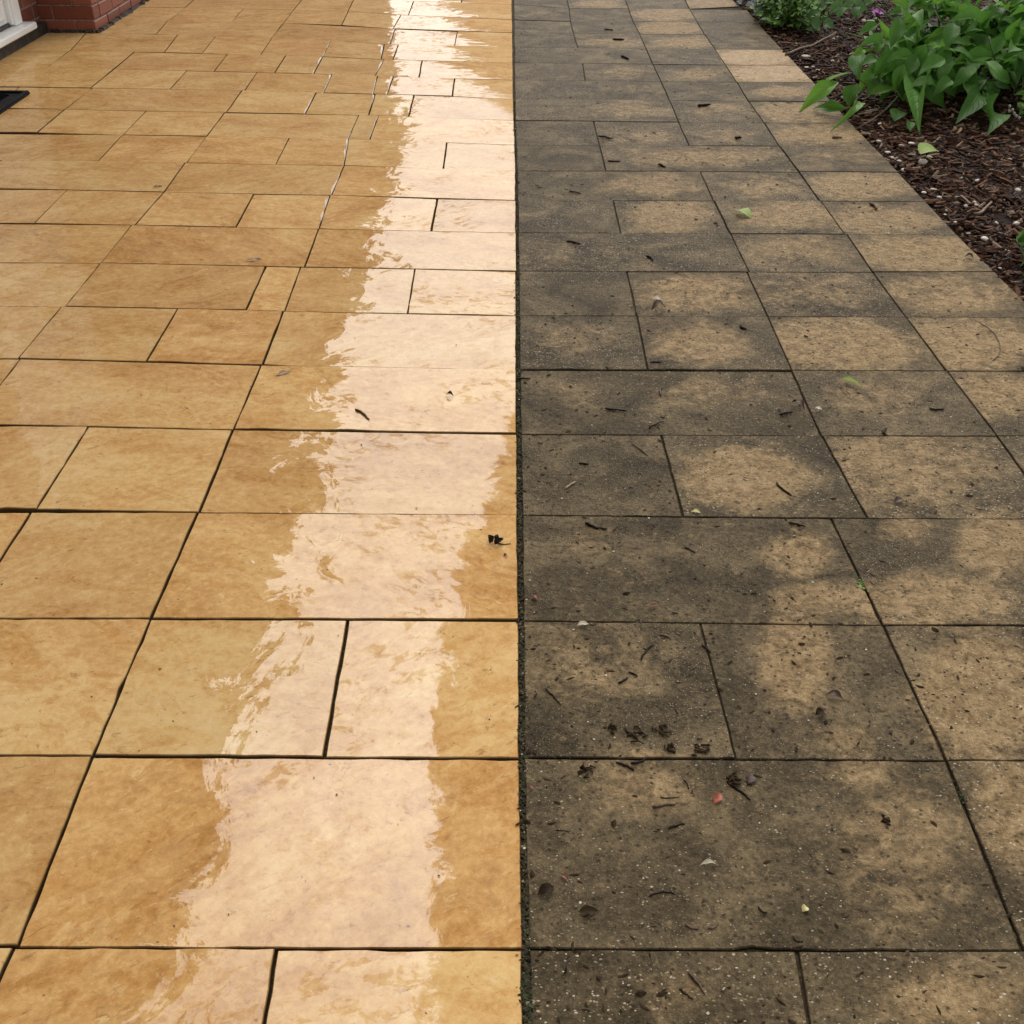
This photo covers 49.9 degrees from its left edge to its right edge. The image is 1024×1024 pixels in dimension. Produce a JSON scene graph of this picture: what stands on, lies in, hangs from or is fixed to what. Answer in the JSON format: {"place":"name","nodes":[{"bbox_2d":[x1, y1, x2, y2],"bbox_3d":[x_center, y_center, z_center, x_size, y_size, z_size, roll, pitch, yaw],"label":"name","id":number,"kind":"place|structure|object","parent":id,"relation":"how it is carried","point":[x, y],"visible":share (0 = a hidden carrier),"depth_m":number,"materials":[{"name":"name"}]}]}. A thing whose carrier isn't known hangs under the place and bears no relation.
{"place":"outdoors","nodes":[
{"label":"outdoors","id":0,"kind":"place"},
{"bbox_2d":[0,0,521,1023],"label":"patio","id":1,"kind":"structure","parent":0,"point":[272,618],"depth_m":2.06,"materials":[{"name":"stone"}]},
{"bbox_2d":[0,90,29,113],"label":"door mat","id":2,"kind":"object","parent":1,"relation":"on","point":[9,99],"depth_m":4.57,"materials":[{"name":"black rubber"}]},
{"bbox_2d":[4,59,491,1013],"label":"dark specks","id":3,"kind":"object","parent":1,"relation":"on","point":[338,635],"visible":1,"depth_m":1.78,"materials":[{"name":"plant"}]},
{"bbox_2d":[246,258,260,260],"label":"fallen leaf","id":4,"kind":"object","parent":1,"relation":"on","point":[256,259],"visible":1,"depth_m":3.12,"materials":[{"name":"beige plant"}]},
{"bbox_2d":[276,370,290,374],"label":"fallen leaf","id":5,"kind":"object","parent":1,"relation":"on","point":[282,372],"visible":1,"depth_m":2.54,"materials":[{"name":"beige plant"}]},
{"bbox_2d":[355,409,369,419],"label":"twig","id":6,"kind":"object","parent":1,"relation":"on","point":[361,412],"visible":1,"depth_m":2.39,"materials":[{"name":"brown wood"}]},
{"bbox_2d":[488,534,510,544],"bbox_3d":[-0.026,0.050,1.993,0.044,0.016,0.025,24,40,30],"label":"crumpled leaf","id":7,"kind":"object","parent":1,"relation":"on","point":[496,538],"visible":1,"depth_m":1.99,"materials":[{"name":"black plant"}]},
{"bbox_2d":[511,0,1023,1023],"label":"path","id":8,"kind":"structure","parent":0,"point":[969,846],"depth_m":1.99,"materials":[{"name":"stone"}]},
{"bbox_2d":[513,101,536,1023],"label":"joint moss","id":9,"kind":"object","parent":8,"relation":"on","point":[525,934],"visible":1,"depth_m":1.73,"materials":[{"name":"black plant"}]},
{"bbox_2d":[516,974,533,1017],"bbox_3d":[0.016,0.557,1.264,0.019,0.004,0.055,-10,35,-15],"label":"joint weed","id":10,"kind":"object","parent":8,"relation":"on","point":[526,997],"visible":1,"depth_m":1.27,"materials":[{"name":"green plant"}]},
{"bbox_2d":[538,883,553,894],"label":"fallen leaf","id":11,"kind":"object","parent":8,"relation":"on","point":[544,888],"visible":1,"depth_m":1.38,"materials":[{"name":"brown plant"}]},
{"bbox_2d":[545,687,560,705],"bbox_3d":[0.063,0.280,1.669,0.004,0.003,0.045,-20,39,-27],"label":"twig","id":12,"kind":"object","parent":8,"relation":"on","point":[552,695],"visible":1,"depth_m":1.67,"materials":[{"name":"brown wood"}]},
{"bbox_2d":[577,621,587,624],"bbox_3d":[0.117,0.183,1.805,0.020,0.007,0.009,-7,45,-11],"label":"seed husk","id":13,"kind":"object","parent":8,"relation":"on","point":[582,622],"visible":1,"depth_m":1.81,"materials":[{"name":"beige plant"}]},
{"bbox_2d":[577,763,595,777],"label":"leaf shreds","id":14,"kind":"object","parent":8,"relation":"on","point":[583,768],"visible":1,"depth_m":1.54,"materials":[{"name":"brown plant"}]},
{"bbox_2d":[579,905,597,913],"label":"fallen leaf","id":15,"kind":"object","parent":8,"relation":"on","point":[586,909],"visible":1,"depth_m":1.35,"materials":[{"name":"brown plant"}]},
{"bbox_2d":[585,522,606,529],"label":"twig","id":16,"kind":"object","parent":8,"relation":"on","point":[592,525],"visible":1,"depth_m":2.04,"materials":[{"name":"black wood"}]},
{"bbox_2d":[608,722,616,734],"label":"leaf shreds","id":17,"kind":"object","parent":8,"relation":"on","point":[612,726],"visible":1,"depth_m":1.61,"materials":[{"name":"brown plant"}]},
{"bbox_2d":[605,407,626,411],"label":"twig","id":18,"kind":"object","parent":8,"relation":"on","point":[614,409],"visible":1,"depth_m":2.41,"materials":[{"name":"brown wood"}]},
{"bbox_2d":[616,762,633,770],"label":"twig","id":19,"kind":"object","parent":8,"relation":"on","point":[624,765],"visible":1,"depth_m":1.55,"materials":[{"name":"brown wood"}]},
{"bbox_2d":[625,725,648,743],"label":"leaf shreds","id":20,"kind":"object","parent":8,"relation":"on","point":[633,733],"visible":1,"depth_m":1.60,"materials":[{"name":"brown plant"}]},
{"bbox_2d":[631,759,644,763],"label":"twig","id":21,"kind":"object","parent":8,"relation":"on","point":[636,762],"visible":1,"depth_m":1.56,"materials":[{"name":"brown wood"}]},
{"bbox_2d":[641,644,653,660],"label":"twig","id":22,"kind":"object","parent":8,"relation":"on","point":[644,653],"visible":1,"depth_m":1.75,"materials":[{"name":"brown wood"}]},
{"bbox_2d":[651,299,664,309],"bbox_3d":[0.381,-0.535,2.849,0.047,0.030,0.023,-18,50,-25],"label":"bark scrap","id":23,"kind":"object","parent":8,"relation":"on","point":[656,303],"visible":1,"depth_m":2.84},
{"bbox_2d":[651,723,670,736],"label":"leaf shreds","id":24,"kind":"object","parent":8,"relation":"on","point":[661,728],"visible":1,"depth_m":1.61,"materials":[{"name":"brown plant"}]},
{"bbox_2d":[648,890,675,896],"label":"twig","id":25,"kind":"object","parent":8,"relation":"on","point":[652,894],"visible":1,"depth_m":1.38,"materials":[{"name":"brown wood"}]},
{"bbox_2d":[652,803,674,807],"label":"twig","id":26,"kind":"object","parent":8,"relation":"on","point":[662,805],"visible":1,"depth_m":1.49,"materials":[{"name":"brown wood"}]},
{"bbox_2d":[664,742,675,752],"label":"leaf shreds","id":27,"kind":"object","parent":8,"relation":"on","point":[671,745],"visible":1,"depth_m":1.58,"materials":[{"name":"brown plant"}]},
{"bbox_2d":[668,823,684,828],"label":"twig","id":28,"kind":"object","parent":8,"relation":"on","point":[672,826],"visible":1,"depth_m":1.47,"materials":[{"name":"brown wood"}]},
{"bbox_2d":[679,988,693,999],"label":"twig","id":29,"kind":"object","parent":8,"relation":"on","point":[682,991],"visible":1,"depth_m":1.27,"materials":[{"name":"brown wood"}]},
{"bbox_2d":[685,923,698,929],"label":"twig","id":30,"kind":"object","parent":8,"relation":"on","point":[688,926],"visible":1,"depth_m":1.34,"materials":[{"name":"brown wood"}]},
{"bbox_2d":[687,971,705,994],"bbox_3d":[0.215,0.546,1.278,0.004,0.004,0.034,-18,38,-25],"label":"twig","id":31,"kind":"object","parent":8,"relation":"on","point":[691,975],"visible":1,"depth_m":1.28,"materials":[{"name":"brown wood"}]},
{"bbox_2d":[691,738,709,755],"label":"leaf shreds","id":32,"kind":"object","parent":8,"relation":"on","point":[699,749],"visible":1,"depth_m":1.58,"materials":[{"name":"brown plant"}]},
{"bbox_2d":[697,103,710,106],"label":"twig","id":33,"kind":"object","parent":8,"relation":"on","point":[703,105],"visible":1,"depth_m":4.58,"materials":[{"name":"brown wood"}]},
{"bbox_2d":[700,858,715,864],"bbox_3d":[0.252,0.450,1.411,0.022,0.013,0.006,-5,44,-8],"label":"petal","id":34,"kind":"object","parent":8,"relation":"on","point":[707,861],"visible":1,"depth_m":1.41,"materials":[{"name":"white plant"}]},
{"bbox_2d":[714,793,721,802],"bbox_3d":[0.282,0.390,1.502,0.020,0.008,0.011,-27,43,-34],"label":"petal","id":35,"kind":"object","parent":8,"relation":"on","point":[717,797],"visible":1,"depth_m":1.50,"materials":[{"name":"plant"}]},
{"bbox_2d":[726,769,751,788],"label":"leaf shreds","id":36,"kind":"object","parent":8,"relation":"on","point":[733,777],"visible":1,"depth_m":1.53,"materials":[{"name":"brown plant"}]},
{"bbox_2d":[728,783,750,799],"bbox_3d":[0.314,0.385,1.517,0.005,0.004,0.039,-27,43,-34],"label":"twig","id":37,"kind":"object","parent":8,"relation":"on","point":[741,791],"visible":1,"depth_m":1.52,"materials":[{"name":"brown wood"}]},
{"bbox_2d":[736,208,750,217],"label":"fallen leaf","id":38,"kind":"object","parent":8,"relation":"on","point":[747,211],"visible":1,"depth_m":3.45,"materials":[{"name":"green plant"}]},
{"bbox_2d":[746,773,755,782],"bbox_3d":[0.332,0.370,1.532,0.014,0.008,0.015,-12,36,-18],"label":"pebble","id":39,"kind":"object","parent":8,"relation":"on","point":[750,778],"visible":1,"depth_m":1.53,"materials":[{"name":"grey stone"}]},
{"bbox_2d":[514,19,1015,1018],"bbox_3d":[0.664,-1.111,3.726,1.321,0.002,6.174,0,34,0],"label":"pale grit","id":40,"kind":"object","parent":8,"relation":"on","point":[668,599],"visible":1,"depth_m":1.80,"materials":[{"name":"beige stone"}]},
{"bbox_2d":[512,16,1020,1023],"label":"brown crumbs","id":41,"kind":"object","parent":8,"relation":"on","point":[760,598],"visible":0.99,"depth_m":1.86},
{"bbox_2d":[512,14,1023,1023],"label":"bark flakes","id":42,"kind":"object","parent":8,"relation":"on","point":[614,824],"visible":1,"depth_m":1.76,"materials":[{"name":"brown plant"}]},
{"bbox_2d":[513,16,1023,1023],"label":"bark crumbs","id":43,"kind":"object","parent":8,"relation":"on","point":[695,578],"visible":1,"depth_m":1.88,"materials":[{"name":"brown plant"}]},
{"bbox_2d":[776,482,791,495],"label":"twig","id":44,"kind":"object","parent":8,"relation":"on","point":[781,488],"visible":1,"depth_m":2.15,"materials":[{"name":"brown wood"}]},
{"bbox_2d":[779,411,792,414],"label":"twig","id":45,"kind":"object","parent":8,"relation":"on","point":[784,413],"visible":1,"depth_m":2.40,"materials":[{"name":"brown wood"}]},
{"bbox_2d":[789,522,805,526],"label":"twig","id":46,"kind":"object","parent":8,"relation":"on","point":[793,523],"visible":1,"depth_m":2.05,"materials":[{"name":"brown wood"}]},
{"bbox_2d":[792,399,804,409],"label":"fallen leaf","id":47,"kind":"object","parent":8,"relation":"on","point":[800,402],"visible":1,"depth_m":2.42,"materials":[{"name":"plant"}]},
{"bbox_2d":[802,904,808,911],"bbox_3d":[0.362,0.489,1.358,0.009,0.008,0.009,-5,35,-8],"label":"petal","id":48,"kind":"object","parent":8,"relation":"on","point":[804,908],"visible":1,"depth_m":1.36,"materials":[{"name":"yellow plant"}]},
{"bbox_2d":[815,707,824,714],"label":"fallen leaf","id":49,"kind":"object","parent":8,"relation":"on","point":[819,711],"visible":1,"depth_m":1.64,"materials":[{"name":"brown plant"}]},
{"bbox_2d":[842,376,859,384],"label":"fallen leaf","id":50,"kind":"object","parent":8,"relation":"on","point":[848,378],"visible":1,"depth_m":2.52,"materials":[{"name":"green plant"}]},
{"bbox_2d":[854,574,869,591],"bbox_3d":[0.605,0.124,1.907,0.016,0.008,0.056,0,34,0],"label":"joint weed","id":51,"kind":"object","parent":8,"relation":"on","point":[861,582],"visible":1,"depth_m":1.91,"materials":[{"name":"green plant"}]},
{"bbox_2d":[869,202,877,209],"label":"twig","id":52,"kind":"object","parent":8,"relation":"on","point":[873,204],"visible":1,"depth_m":3.55,"materials":[{"name":"wood"}]},
{"bbox_2d":[881,814,890,824],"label":"leaf shreds","id":53,"kind":"object","parent":8,"relation":"on","point":[885,820],"visible":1,"depth_m":1.48,"materials":[{"name":"brown plant"}]},
{"bbox_2d":[894,496,902,502],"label":"fallen leaf","id":54,"kind":"object","parent":8,"relation":"on","point":[898,499],"visible":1,"depth_m":2.12,"materials":[{"name":"beige plant"}]},
{"bbox_2d":[929,408,943,410],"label":"twig","id":55,"kind":"object","parent":8,"relation":"on","point":[934,409],"visible":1,"depth_m":2.42,"materials":[{"name":"brown wood"}]},
{"bbox_2d":[956,786,966,803],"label":"joint weed","id":56,"kind":"object","parent":8,"relation":"on","point":[962,797],"visible":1,"depth_m":1.51,"materials":[{"name":"green plant"}]},
{"bbox_2d":[979,322,1000,360],"bbox_3d":[1.186,-0.422,2.716,0.034,0.002,0.226,7,35,9],"label":"stalk","id":57,"kind":"object","parent":8,"relation":"on","point":[996,337],"visible":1,"depth_m":2.73,"materials":[{"name":"plant"}]},
{"bbox_2d":[827,690,842,698],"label":"fallen leaf","id":58,"kind":"object","parent":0,"point":[836,693],"visible":1,"depth_m":1.67,"materials":[{"name":"grey plant"}]},
{"bbox_2d":[734,0,1023,300],"bbox_3d":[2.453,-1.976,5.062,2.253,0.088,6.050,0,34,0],"label":"bark mulch","id":59,"kind":"object","parent":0,"point":[990,246],"visible":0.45,"depth_m":4.20,"materials":[{"name":"brown wood"}]},
{"bbox_2d":[737,0,778,15],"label":"silver leaved plant","id":60,"kind":"object","parent":59,"relation":"on","point":[750,3],"visible":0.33,"depth_m":6.21,"materials":[{"name":"grey plant"}]},
{"bbox_2d":[750,0,827,32],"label":"leaved shrub","id":61,"kind":"object","parent":59,"relation":"on","point":[793,11],"visible":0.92,"depth_m":5.92,"materials":[{"name":"green plant"}]},
{"bbox_2d":[785,34,832,55],"bbox_3d":[1.514,-2.375,5.590,0.025,0.018,0.585,23,40,29],"label":"stick","id":62,"kind":"object","parent":59,"relation":"on","point":[797,49],"visible":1,"depth_m":5.56,"materials":[{"name":"brown wood"}]},
{"bbox_2d":[799,0,908,40],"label":"grey green plant","id":63,"kind":"object","parent":59,"relation":"on","point":[860,7],"visible":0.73,"depth_m":5.86,"materials":[{"name":"green plant"}]},
{"bbox_2d":[855,105,888,129],"bbox_3d":[1.480,-1.608,4.460,0.025,0.013,0.490,20,39,26],"label":"stick","id":64,"kind":"object","parent":59,"relation":"on","point":[871,120],"visible":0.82,"depth_m":4.38,"materials":[{"name":"brown wood"}]},
{"bbox_2d":[872,8,885,32],"bbox_3d":[1.878,-2.509,5.681,0.072,0.182,0.094,0,34,0],"label":"purple flower","id":65,"kind":"object","parent":59,"relation":"on","point":[877,12],"visible":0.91,"depth_m":5.62,"materials":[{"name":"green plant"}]},
{"bbox_2d":[887,0,897,19],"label":"seed plume","id":66,"kind":"object","parent":59,"relation":"on","point":[893,4],"visible":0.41,"depth_m":5.53,"materials":[{"name":"plant"}]},
{"bbox_2d":[799,0,1023,135],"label":"broad leaved shrub","id":67,"kind":"object","parent":59,"relation":"on","point":[917,51],"visible":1,"depth_m":4.54,"materials":[{"name":"green plant"}]},
{"bbox_2d":[918,159,927,163],"bbox_3d":[1.478,-1.257,3.955,0.032,0.023,0.023,17,37,22],"label":"pebble","id":68,"kind":"object","parent":59,"relation":"on","point":[922,161],"visible":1,"depth_m":3.95,"materials":[{"name":"beige stone"}]},
{"bbox_2d":[918,143,938,153],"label":"fallen leaf","id":69,"kind":"object","parent":59,"relation":"on","point":[924,148],"visible":1,"depth_m":3.96,"materials":[{"name":"green plant"}]},
{"bbox_2d":[973,201,991,214],"bbox_3d":[1.510,-0.973,3.526,0.020,0.017,0.148,22,40,29],"label":"stick","id":70,"kind":"object","parent":59,"relation":"on","point":[983,209],"visible":1,"depth_m":3.51,"materials":[{"name":"brown wood"}]},
{"bbox_2d":[981,236,988,240],"bbox_3d":[1.423,-0.823,3.314,0.023,0.012,0.022,21,39,27],"label":"pebble","id":71,"kind":"object","parent":59,"relation":"on","point":[984,238],"visible":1,"depth_m":3.31,"materials":[{"name":"white stone"}]},
{"bbox_2d":[996,229,1023,274],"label":"curled seedling","id":72,"kind":"object","parent":59,"relation":"on","point":[1020,238],"visible":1,"depth_m":3.02,"materials":[{"name":"green plant"}]},
{"bbox_2d":[1008,90,1023,121],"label":"berried plant","id":73,"kind":"object","parent":59,"relation":"on","point":[1020,104],"visible":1,"depth_m":4.42,"materials":[{"name":"green plant"}]},
{"label":"ground","id":74,"kind":"structure","parent":0,"visible":0},
{"bbox_2d":[0,0,149,59],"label":"brick house","id":75,"kind":"structure","parent":74,"relation":"on","point":[23,23],"depth_m":5.67,"materials":[{"name":"red brick"}]},
{"bbox_2d":[0,0,36,48],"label":"door","id":76,"kind":"structure","parent":75,"relation":"in","point":[12,27],"depth_m":5.34,"materials":[{"name":"white plastic"}]}
]}

